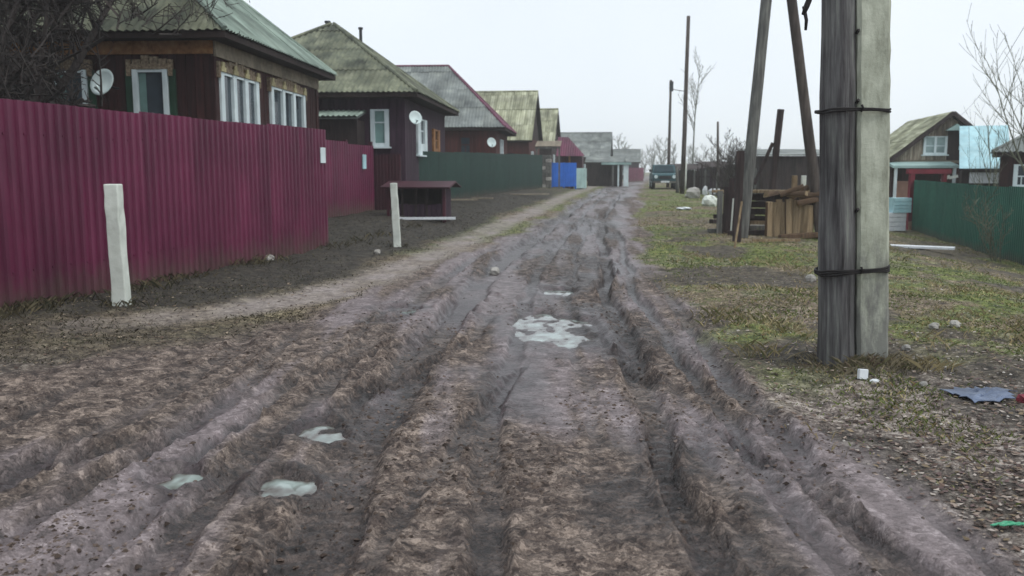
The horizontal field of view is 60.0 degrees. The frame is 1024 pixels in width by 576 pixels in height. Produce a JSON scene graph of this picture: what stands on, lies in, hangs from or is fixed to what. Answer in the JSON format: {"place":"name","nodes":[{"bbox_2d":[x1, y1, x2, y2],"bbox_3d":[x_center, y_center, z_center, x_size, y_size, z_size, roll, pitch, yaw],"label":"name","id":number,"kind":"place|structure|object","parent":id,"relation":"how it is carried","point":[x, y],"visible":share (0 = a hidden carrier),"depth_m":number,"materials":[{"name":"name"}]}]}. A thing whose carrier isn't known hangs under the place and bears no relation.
{"place":"outdoors","nodes":[
{"label":"outdoors","id":0,"kind":"place"},
{"bbox_2d":[0,221,422,321],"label":"fence foot grass","id":1,"kind":"structure","parent":0,"point":[30,305],"depth_m":10.54,"materials":[{"name":"plant"}]},
{"bbox_2d":[0,194,574,364],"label":"grass","id":2,"kind":"structure","parent":0,"point":[118,340],"depth_m":9.13,"materials":[{"name":"plant"}]},
{"bbox_2d":[0,179,997,575],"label":"dirt road","id":3,"kind":"structure","parent":0,"point":[50,453],"depth_m":4.86,"materials":[{"name":"soil"}]},
{"bbox_2d":[157,474,203,488],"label":"puddle","id":4,"kind":"object","parent":3,"relation":"on","point":[176,481],"visible":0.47,"depth_m":4.49,"materials":[{"name":"liquid"}]},
{"bbox_2d":[260,479,332,508],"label":"puddle","id":5,"kind":"object","parent":3,"relation":"on","point":[279,487],"visible":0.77,"depth_m":4.42,"materials":[{"name":"liquid"}]},
{"bbox_2d":[294,426,345,442],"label":"puddle","id":6,"kind":"object","parent":3,"relation":"on","point":[312,434],"visible":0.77,"depth_m":5.30,"materials":[{"name":"liquid"}]},
{"bbox_2d":[489,267,499,274],"bbox_3d":[-0.277,-0.256,13.853,0.167,0.150,0.168,7,10,43],"label":"pale stone","id":7,"kind":"object","parent":3,"relation":"on","point":[494,271],"visible":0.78,"depth_m":13.81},
{"bbox_2d":[0,232,1014,575],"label":"mud clods","id":8,"kind":"object","parent":3,"relation":"on","point":[138,566],"visible":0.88,"depth_m":4.62,"materials":[{"name":"soil"}]},
{"bbox_2d":[512,314,595,348],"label":"puddle","id":9,"kind":"object","parent":3,"relation":"on","point":[560,334],"visible":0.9,"depth_m":8.75,"materials":[{"name":"liquid"}]},
{"bbox_2d":[542,290,573,295],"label":"puddle","id":10,"kind":"object","parent":3,"relation":"on","point":[559,292],"visible":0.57,"depth_m":11.55,"materials":[{"name":"liquid"}]},
{"bbox_2d":[628,168,643,181],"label":"metal fence","id":11,"kind":"object","parent":3,"relation":"on","point":[635,174],"visible":0.83,"depth_m":95.37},
{"bbox_2d":[0,172,1023,575],"bbox_3d":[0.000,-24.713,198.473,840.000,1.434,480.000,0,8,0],"label":"ground","id":12,"kind":"structure","parent":0,"point":[398,274],"depth_m":9.07,"materials":[{"name":"soil"}]},
{"bbox_2d":[0,0,144,107],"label":"bare tree","id":13,"kind":"object","parent":12,"relation":"on","point":[10,24],"visible":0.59,"depth_m":12.48,"materials":[{"name":"brown plant"}]},
{"bbox_2d":[103,184,131,305],"bbox_3d":[-4.105,-0.360,9.246,0.204,1.437,0.195,0,8,0],"label":"marker post","id":14,"kind":"object","parent":12,"relation":"on","point":[116,239],"visible":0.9,"depth_m":9.18,"materials":[{"name":"white paint"}]},
{"bbox_2d":[0,0,249,107],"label":"bare tree","id":15,"kind":"object","parent":12,"relation":"on","point":[79,57],"visible":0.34,"depth_m":14.49,"materials":[{"name":"brown plant"}]},
{"bbox_2d":[0,98,328,311],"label":"metal fence","id":16,"kind":"object","parent":12,"relation":"on","point":[202,195],"visible":0.78,"depth_m":10.99,"materials":[{"name":"metal"}]},
{"bbox_2d":[320,147,325,162],"bbox_3d":[-3.463,-2.432,16.246,0.013,0.280,0.220,1,8,11],"label":"number plate","id":17,"kind":"object","parent":16,"relation":"attached to","point":[322,155],"visible":1,"depth_m":16.22,"materials":[{"name":"white paint"}]},
{"bbox_2d":[0,0,336,128],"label":"wooden house","id":18,"kind":"structure","parent":12,"relation":"on","point":[261,70],"depth_m":16.71,"materials":[{"name":"brown wood"}]},
{"bbox_2d":[46,56,96,108],"bbox_3d":[-8.341,-3.576,16.784,0.960,1.588,0.110,0,8,3],"label":"window","id":19,"kind":"structure","parent":18,"relation":"in","point":[86,88],"depth_m":16.70,"materials":[{"name":"white wood"}]},
{"bbox_2d":[90,69,119,97],"bbox_3d":[-7.338,-3.719,16.126,0.586,0.525,0.435,-9,12,-49],"label":"satellite dish","id":20,"kind":"object","parent":18,"relation":"attached to","point":[107,78],"visible":0.86,"depth_m":16.07,"materials":[{"name":"metal"}]},
{"bbox_2d":[125,55,177,115],"bbox_3d":[-6.784,-3.564,16.692,0.960,1.588,0.110,0,8,3],"label":"window","id":21,"kind":"structure","parent":18,"relation":"in","point":[150,82],"depth_m":16.65,"materials":[{"name":"white wood"}]},
{"bbox_2d":[216,61,260,124],"bbox_3d":[-5.455,-3.611,17.868,0.150,1.774,2.310,0,8,3],"label":"window","id":22,"kind":"structure","parent":18,"relation":"in","point":[239,86],"depth_m":17.78,"materials":[{"name":"white wood"}]},
{"bbox_2d":[267,77,306,127],"bbox_3d":[-5.267,-4.026,20.990,0.150,1.776,2.800,0,8,3],"label":"window","id":23,"kind":"structure","parent":18,"relation":"in","point":[287,99],"depth_m":20.82,"materials":[{"name":"white wood"}]},
{"bbox_2d":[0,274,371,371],"bbox_3d":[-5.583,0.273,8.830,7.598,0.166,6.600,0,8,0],"label":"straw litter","id":24,"kind":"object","parent":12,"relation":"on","point":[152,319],"visible":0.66,"depth_m":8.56,"materials":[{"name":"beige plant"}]},
{"bbox_2d":[98,242,408,309],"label":"grass tufts","id":25,"kind":"object","parent":12,"relation":"on","point":[104,301],"visible":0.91,"depth_m":9.23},
{"bbox_2d":[326,139,374,217],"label":"metal gate","id":26,"kind":"structure","parent":12,"relation":"on","point":[350,184],"depth_m":23.90,"materials":[{"name":"metal"}]},
{"bbox_2d":[291,21,459,201],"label":"wooden house","id":27,"kind":"structure","parent":12,"relation":"on","point":[369,94],"depth_m":26.15,"materials":[{"name":"brown wood"}]},
{"bbox_2d":[370,109,391,147],"bbox_3d":[-3.873,-4.663,25.987,0.670,1.130,0.150,1,8,4],"label":"window","id":28,"kind":"structure","parent":27,"relation":"in","point":[379,118],"depth_m":25.99,"materials":[{"name":"white wood"}]},
{"bbox_2d":[409,111,421,125],"bbox_3d":[-2.884,-4.904,25.636,0.364,0.425,0.604,-7,11,-44],"label":"satellite dish","id":29,"kind":"object","parent":27,"relation":"attached to","point":[415,117],"visible":1,"depth_m":25.55,"materials":[{"name":"metal"}]},
{"bbox_2d":[416,119,427,156],"bbox_3d":[-2.909,-4.862,28.749,0.150,1.200,1.820,1,8,4],"label":"window","id":30,"kind":"structure","parent":27,"relation":"in","point":[421,129],"depth_m":28.71,"materials":[{"name":"white wood"}]},
{"bbox_2d":[432,129,439,151],"bbox_3d":[-2.720,-5.174,31.677,0.100,0.950,1.400,1,8,4],"label":"window","id":31,"kind":"structure","parent":27,"relation":"in","point":[435,133],"depth_m":31.30,"materials":[{"name":"brown wood"}]},
{"bbox_2d":[374,154,400,209],"bbox_3d":[-3.614,-2.913,25.902,0.765,1.977,0.140,0,8,0],"label":"metal fence","id":32,"kind":"object","parent":12,"relation":"on","point":[387,167],"visible":0.59,"depth_m":25.80,"materials":[{"name":"metal"}]},
{"bbox_2d":[390,183,400,246],"bbox_3d":[-2.282,-1.373,17.405,0.201,1.368,0.185,0,8,0],"label":"marker post","id":33,"kind":"object","parent":12,"relation":"on","point":[395,215],"visible":0.88,"depth_m":17.34,"materials":[{"name":"white paint"}]},
{"bbox_2d":[380,181,461,222],"bbox_3d":[-2.420,-2.340,23.850,1.860,1.068,1.531,1,8,9],"label":"roadside shelter","id":34,"kind":"object","parent":12,"relation":"on","point":[424,198],"visible":0.68,"depth_m":23.43,"materials":[{"name":"brown wood"}]},
{"bbox_2d":[400,217,455,219],"bbox_3d":[-2.215,-1.807,23.012,1.500,0.060,0.140,-1,8,-4],"label":"pale board","id":35,"kind":"object","parent":12,"relation":"on","point":[429,218],"visible":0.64,"depth_m":22.95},
{"bbox_2d":[396,65,516,153],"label":"wooden house","id":36,"kind":"structure","parent":12,"relation":"on","point":[477,123],"depth_m":42.55,"materials":[{"name":"grey wood"}]},
{"bbox_2d":[458,137,471,151],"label":"window","id":37,"kind":"structure","parent":36,"relation":"in","point":[464,143],"depth_m":42.01,"materials":[{"name":"grey glass"}]},
{"bbox_2d":[418,151,541,198],"bbox_3d":[-0.913,-4.783,38.467,0.144,2.366,25.054,2,8,12],"label":"metal fence","id":38,"kind":"object","parent":12,"relation":"on","point":[476,174],"visible":0.73,"depth_m":36.55,"materials":[{"name":"metal"}]},
{"bbox_2d":[476,90,542,154],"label":"wooden house","id":39,"kind":"structure","parent":12,"relation":"on","point":[518,111],"depth_m":55.74,"materials":[{"name":"brown wood"}]},
{"bbox_2d":[542,155,551,187],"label":"gate pier","id":40,"kind":"structure","parent":12,"relation":"on","point":[546,171],"depth_m":51.82,"materials":[{"name":"stone"}]},
{"bbox_2d":[535,141,561,188],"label":"yard awning","id":41,"kind":"object","parent":12,"relation":"on","point":[544,144],"visible":0.9,"depth_m":52.95,"materials":[{"name":"grey wood"}]},
{"bbox_2d":[540,108,560,162],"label":"wooden house","id":42,"kind":"structure","parent":12,"relation":"on","point":[550,122],"depth_m":67.48,"materials":[{"name":"brown wood"}]},
{"bbox_2d":[551,163,576,188],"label":"blue gate","id":43,"kind":"structure","parent":12,"relation":"on","point":[567,174],"depth_m":54.69,"materials":[{"name":"metal"}]},
{"bbox_2d":[556,137,584,188],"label":"gate shed","id":44,"kind":"structure","parent":12,"relation":"on","point":[570,152],"depth_m":56.82,"materials":[{"name":"red metal"}]},
{"bbox_2d":[574,164,586,188],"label":"mint gate","id":45,"kind":"structure","parent":12,"relation":"on","point":[581,177],"depth_m":56.36,"materials":[{"name":"metal"}]},
{"bbox_2d":[560,132,612,178],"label":"wooden house","id":46,"kind":"structure","parent":12,"relation":"on","point":[593,143],"depth_m":85.38,"materials":[{"name":"grey wood"}]},
{"bbox_2d":[585,156,630,186],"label":"dark shed","id":47,"kind":"structure","parent":12,"relation":"on","point":[605,170],"depth_m":67.53,"materials":[{"name":"grey wood"}]},
{"bbox_2d":[613,149,640,178],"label":"wooden house","id":48,"kind":"structure","parent":12,"relation":"on","point":[633,156],"depth_m":118.25,"materials":[{"name":"grey wood"}]},
{"bbox_2d":[640,145,651,173],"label":"bare tree","id":49,"kind":"object","parent":12,"relation":"on","point":[642,163],"visible":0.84,"depth_m":140.27,"materials":[{"name":"grey plant"}]},
{"bbox_2d":[645,142,661,167],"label":"bare tree","id":50,"kind":"object","parent":12,"relation":"on","point":[654,156],"visible":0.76,"depth_m":158.37,"materials":[{"name":"grey plant"}]},
{"bbox_2d":[651,136,672,164],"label":"bare tree","id":51,"kind":"object","parent":12,"relation":"on","point":[661,157],"visible":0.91,"depth_m":147.38,"materials":[{"name":"grey plant"}]},
{"bbox_2d":[649,165,678,188],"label":"parked car","id":52,"kind":"object","parent":12,"relation":"on","point":[662,174],"visible":0.81,"depth_m":55.27,"materials":[{"name":"teal paint"}]},
{"bbox_2d":[666,80,681,186],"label":"utility pole","id":53,"kind":"object","parent":12,"relation":"on","point":[671,89],"visible":0.8,"depth_m":60.99,"materials":[{"name":"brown wood"}]},
{"bbox_2d":[675,166,678,192],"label":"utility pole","id":54,"kind":"object","parent":12,"relation":"on","point":[677,179],"visible":0.85,"depth_m":47.58,"materials":[{"name":"grey wood"}]},
{"bbox_2d":[680,16,689,193],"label":"utility pole","id":55,"kind":"object","parent":12,"relation":"on","point":[683,152],"visible":0.85,"depth_m":45.14,"materials":[{"name":"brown wood"}]},
{"bbox_2d":[669,164,705,187],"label":"old shed","id":56,"kind":"structure","parent":12,"relation":"on","point":[691,168],"depth_m":57.57,"materials":[{"name":"grey wood"}]},
{"bbox_2d":[685,187,699,197],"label":"pale stone","id":57,"kind":"object","parent":12,"relation":"on","point":[693,192],"visible":0.73,"depth_m":40.78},
{"bbox_2d":[678,46,715,163],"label":"bare tree","id":58,"kind":"object","parent":12,"relation":"on","point":[694,91],"visible":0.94,"depth_m":69.96,"materials":[{"name":"grey plant"}]},
{"bbox_2d":[691,143,708,160],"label":"bare tree","id":59,"kind":"object","parent":12,"relation":"on","point":[705,155],"visible":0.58,"depth_m":158.98,"materials":[{"name":"grey plant"}]},
{"bbox_2d":[702,195,716,206],"bbox_3d":[7.469,-3.260,33.548,0.604,0.540,0.716,3,8,20],"label":"pale stone","id":60,"kind":"object","parent":12,"relation":"on","point":[709,200],"visible":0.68,"depth_m":33.33,"materials":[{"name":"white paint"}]},
{"bbox_2d":[695,161,728,189],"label":"old shed","id":61,"kind":"structure","parent":12,"relation":"on","point":[709,179],"depth_m":54.24,"materials":[{"name":"grey wood"}]},
{"bbox_2d":[717,122,718,186],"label":"utility pole","id":62,"kind":"object","parent":12,"relation":"on","point":[718,146],"visible":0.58,"depth_m":49.31,"materials":[{"name":"brown wood"}]},
{"bbox_2d":[693,165,761,200],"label":"picket fence","id":63,"kind":"object","parent":12,"relation":"on","point":[717,187],"visible":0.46,"depth_m":44.88,"materials":[{"name":"brown wood"}]},
{"bbox_2d":[699,129,757,193],"bbox_3d":[9.585,-5.383,39.464,2.538,3.435,1.887,-5,9,-31],"label":"bare bush","id":64,"kind":"object","parent":12,"relation":"on","point":[729,170],"visible":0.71,"depth_m":39.46,"materials":[{"name":"brown plant"}]},
{"bbox_2d":[713,178,754,233],"bbox_3d":[5.269,-2.020,20.990,1.000,1.750,0.080,-1,8,-6],"label":"board fence","id":65,"kind":"object","parent":12,"relation":"on","point":[724,204],"visible":0.38,"depth_m":20.95,"materials":[{"name":"grey wood"}]},
{"bbox_2d":[715,140,754,186],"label":"bare bush","id":66,"kind":"object","parent":12,"relation":"on","point":[731,161],"visible":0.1,"depth_m":42.40,"materials":[{"name":"brown plant"}]},
{"bbox_2d":[732,151,744,242],"bbox_3d":[4.708,-1.794,18.457,0.164,2.093,0.120,0,8,0],"label":"old post","id":67,"kind":"object","parent":12,"relation":"on","point":[739,178],"visible":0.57,"depth_m":18.38,"materials":[{"name":"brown wood"}]},
{"bbox_2d":[734,201,742,247],"bbox_3d":[4.355,-1.207,17.080,0.046,0.916,0.349,5,9,35],"label":"pale stick","id":68,"kind":"object","parent":12,"relation":"on","point":[738,223],"visible":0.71,"depth_m":17.07,"materials":[{"name":"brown wood"}]},
{"bbox_2d":[727,230,764,235],"bbox_3d":[5.411,-1.265,20.359,0.900,0.120,0.140,-1,7,12],"label":"weathered timber","id":69,"kind":"object","parent":12,"relation":"on","point":[753,232],"visible":0.44,"depth_m":20.26,"materials":[{"name":"grey wood"}]},
{"bbox_2d":[712,190,810,224],"bbox_3d":[5.966,-1.736,21.200,2.338,1.230,0.510,2,8,17],"label":"log rack","id":70,"kind":"object","parent":12,"relation":"on","point":[757,208],"visible":0.09,"depth_m":21.16,"materials":[{"name":"brown wood"}]},
{"bbox_2d":[764,202,772,236],"bbox_3d":[5.762,-1.527,19.958,0.166,0.821,0.117,-5,11,-24],"label":"split log","id":71,"kind":"object","parent":12,"relation":"on","point":[768,217],"visible":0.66,"depth_m":19.90,"materials":[{"name":"brown wood"}]},
{"bbox_2d":[754,109,783,224],"bbox_3d":[6.846,-3.167,23.790,0.750,3.204,0.130,0,8,0],"label":"old post","id":72,"kind":"object","parent":12,"relation":"on","point":[775,145],"visible":0.75,"depth_m":23.69,"materials":[{"name":"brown wood"}]},
{"bbox_2d":[772,203,776,236],"bbox_3d":[5.880,-1.524,19.993,0.139,0.807,0.098,4,9,15],"label":"split log","id":73,"kind":"object","parent":12,"relation":"on","point":[775,208],"visible":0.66,"depth_m":19.92,"materials":[{"name":"brown wood"}]},
{"bbox_2d":[773,202,779,236],"bbox_3d":[5.947,-1.526,20.005,0.165,0.810,0.118,-3,6,-8],"label":"split log","id":74,"kind":"object","parent":12,"relation":"on","point":[776,229],"visible":0.66,"depth_m":19.95,"materials":[{"name":"brown wood"}]},
{"bbox_2d":[752,239,800,241],"bbox_3d":[5.415,-0.981,18.180,1.000,0.050,0.060,-1,8,-4],"label":"pale board","id":75,"kind":"object","parent":12,"relation":"on","point":[763,240],"visible":1,"depth_m":18.14,"materials":[{"name":"brown wood"}]},
{"bbox_2d":[739,149,819,200],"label":"old shed","id":76,"kind":"structure","parent":12,"relation":"on","point":[791,162],"depth_m":43.61,"materials":[{"name":"grey wood"}]},
{"bbox_2d":[741,0,819,238],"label":"utility pole","id":77,"kind":"object","parent":12,"relation":"on","point":[756,103],"visible":0.85,"depth_m":19.40,"materials":[{"name":"grey wood"}]},
{"bbox_2d":[780,202,784,233],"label":"split log","id":78,"kind":"object","parent":12,"relation":"on","point":[782,227],"visible":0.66,"depth_m":19.95,"materials":[{"name":"brown wood"}]},
{"bbox_2d":[785,199,790,233],"bbox_3d":[6.191,-1.553,19.943,0.139,0.878,0.097,-3,7,-14],"label":"split log","id":79,"kind":"object","parent":12,"relation":"on","point":[787,216],"visible":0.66,"depth_m":19.89,"materials":[{"name":"brown wood"}]},
{"bbox_2d":[785,191,807,196],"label":"split log","id":80,"kind":"object","parent":79,"relation":"on","point":[798,193],"visible":1,"depth_m":19.58,"materials":[{"name":"brown wood"}]},
{"bbox_2d":[779,184,804,196],"bbox_3d":[6.224,-2.171,19.725,0.527,0.111,0.157,-20,-9,13],"label":"split log","id":81,"kind":"object","parent":80,"relation":"on","point":[793,189],"visible":1,"depth_m":19.66,"materials":[{"name":"brown wood"}]},
{"bbox_2d":[792,200,798,233],"bbox_3d":[6.393,-1.557,20.038,0.139,0.860,0.091,2,8,15],"label":"split log","id":82,"kind":"object","parent":12,"relation":"on","point":[795,219],"visible":0.66,"depth_m":19.99,"materials":[{"name":"brown wood"}]},
{"bbox_2d":[778,232,817,238],"bbox_3d":[6.444,-1.162,19.846,1.000,0.120,0.140,-4,8,-12],"label":"weathered timber","id":83,"kind":"object","parent":12,"relation":"on","point":[803,235],"visible":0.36,"depth_m":19.78,"materials":[{"name":"brown wood"}]},
{"bbox_2d":[800,205,813,238],"bbox_3d":[6.656,-1.504,20.096,0.374,0.760,0.380,2,8,0],"label":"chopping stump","id":84,"kind":"object","parent":12,"relation":"on","point":[807,222],"visible":0.6,"depth_m":19.93,"materials":[{"name":"brown wood"}]},
{"bbox_2d":[796,197,818,206],"bbox_3d":[6.614,-1.945,19.880,0.454,0.131,0.183,-12,-5,3],"label":"split log","id":85,"kind":"object","parent":84,"relation":"on","point":[806,201],"visible":1,"depth_m":19.80,"materials":[{"name":"brown wood"}]},
{"bbox_2d":[798,192,818,199],"bbox_3d":[6.672,-2.085,19.912,0.461,0.112,0.160,-7,-7,20],"label":"split log","id":86,"kind":"object","parent":85,"relation":"on","point":[811,194],"visible":0.53,"depth_m":19.84,"materials":[{"name":"brown wood"}]},
{"bbox_2d":[632,194,1023,536],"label":"verge grass","id":87,"kind":"structure","parent":12,"relation":"on","point":[897,405],"depth_m":9.28,"materials":[{"name":"plant"}]},
{"bbox_2d":[638,198,1023,454],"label":"dead stalks","id":88,"kind":"object","parent":12,"relation":"on","point":[797,331],"visible":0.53,"depth_m":8.96,"materials":[{"name":"plant"}]},
{"bbox_2d":[648,266,1023,552],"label":"verge pebbles","id":89,"kind":"object","parent":12,"relation":"on","point":[973,516],"visible":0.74,"depth_m":5.66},
{"bbox_2d":[649,252,1023,575],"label":"fallen leaves","id":90,"kind":"object","parent":12,"relation":"on","point":[971,493],"visible":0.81,"depth_m":4.82,"materials":[{"name":"brown plant"}]},
{"bbox_2d":[802,0,890,366],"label":"utility pole","id":91,"kind":"object","parent":12,"relation":"on","point":[851,270],"visible":0.94,"depth_m":6.62,"materials":[{"name":"grey wood"}]},
{"bbox_2d":[779,345,939,378],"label":"grass","id":92,"kind":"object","parent":12,"relation":"on","point":[888,360],"visible":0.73,"depth_m":6.69,"materials":[{"name":"plant"}]},
{"bbox_2d":[857,369,867,379],"bbox_3d":[2.544,0.625,6.434,0.068,0.075,0.040,4,-2,-6],"label":"paper carton","id":93,"kind":"object","parent":12,"relation":"on","point":[862,373],"visible":1,"depth_m":6.42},
{"bbox_2d":[889,212,906,230],"bbox_3d":[13.000,-2.276,30.364,0.750,0.620,0.500,-1,8,-6],"label":"crate","id":94,"kind":"object","parent":12,"relation":"on","point":[897,221],"visible":0.61,"depth_m":30.13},
{"bbox_2d":[889,198,911,212],"bbox_3d":[13.217,-2.830,30.291,0.620,0.500,0.500,-1,8,-6],"label":"crate","id":95,"kind":"object","parent":94,"relation":"on","point":[899,205],"visible":0.97,"depth_m":30.06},
{"bbox_2d":[890,244,954,249],"bbox_3d":[9.668,-1.002,21.488,1.900,0.050,0.340,4,9,30],"label":"pale board","id":96,"kind":"object","parent":12,"relation":"on","point":[930,247],"visible":0.64,"depth_m":21.23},
{"bbox_2d":[906,169,951,229],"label":"red gate","id":97,"kind":"structure","parent":12,"relation":"on","point":[913,172],"depth_m":31.03,"materials":[{"name":"paint"}]},
{"bbox_2d":[889,111,973,197],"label":"wooden house","id":98,"kind":"structure","parent":12,"relation":"on","point":[930,142],"depth_m":35.20,"materials":[{"name":"brown wood"}]},
{"bbox_2d":[896,181,907,197],"bbox_3d":[15.373,-3.441,35.013,0.480,1.550,0.050,1,8,11],"label":"porch door","id":99,"kind":"structure","parent":98,"relation":"in","point":[902,186],"depth_m":34.93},
{"bbox_2d":[921,136,948,155],"bbox_3d":[16.786,-5.631,35.165,0.999,0.768,0.150,1,8,11],"label":"window","id":100,"kind":"structure","parent":98,"relation":"in","point":[932,145],"depth_m":35.18,"materials":[{"name":"white wood"}]},
{"bbox_2d":[945,124,959,159],"bbox_3d":[17.459,-5.753,34.906,0.750,1.400,0.310,1,8,11],"label":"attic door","id":101,"kind":"structure","parent":98,"relation":"in","point":[953,132],"depth_m":35.03,"materials":[{"name":"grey wood"}]},
{"bbox_2d":[911,180,1023,265],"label":"metal fence","id":102,"kind":"object","parent":12,"relation":"on","point":[938,210],"visible":0.77,"depth_m":24.52,"materials":[{"name":"metal"}]},
{"bbox_2d":[939,386,1015,402],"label":"puddle","id":103,"kind":"object","parent":12,"relation":"on","point":[975,394],"visible":0.97,"depth_m":5.93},
{"bbox_2d":[947,125,1009,185],"bbox_3d":[17.152,-4.063,32.963,2.239,4.021,3.400,3,8,25],"label":"lean to","id":104,"kind":"object","parent":12,"relation":"on","point":[969,145],"visible":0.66,"depth_m":32.44,"materials":[{"name":"blue metal"}]},
{"bbox_2d":[959,182,1012,262],"bbox_3d":[10.785,-1.398,20.264,1.474,2.040,0.917,-6,10,-39],"label":"leafless shrub","id":105,"kind":"object","parent":12,"relation":"on","point":[989,233],"visible":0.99,"depth_m":20.28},
{"bbox_2d":[961,82,1013,185],"bbox_3d":[13.913,-3.563,26.140,1.238,4.871,1.282,0,8,0],"label":"bare tree","id":106,"kind":"object","parent":12,"relation":"on","point":[996,167],"visible":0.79,"depth_m":25.97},
{"bbox_2d":[961,3,1023,170],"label":"bare tree","id":107,"kind":"object","parent":12,"relation":"on","point":[1006,119],"visible":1,"depth_m":22.74,"materials":[{"name":"plant"}]},
{"bbox_2d":[990,134,1023,186],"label":"wooden house","id":108,"kind":"structure","parent":12,"relation":"on","point":[1011,173],"depth_m":28.56,"materials":[{"name":"brown wood"}]},
{"bbox_2d":[1012,164,1023,186],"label":"window","id":109,"kind":"structure","parent":108,"relation":"in","point":[1018,173],"depth_m":28.45,"materials":[{"name":"white wood"}]},
{"bbox_2d":[990,521,1023,525],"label":"plastic scrap","id":110,"kind":"object","parent":12,"relation":"on","point":[1005,523],"visible":1,"depth_m":3.76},
{"bbox_2d":[244,0,1023,171],"label":"sky","id":111,"kind":"structure","parent":0,"point":[606,65],"materials":[{"name":"white"}]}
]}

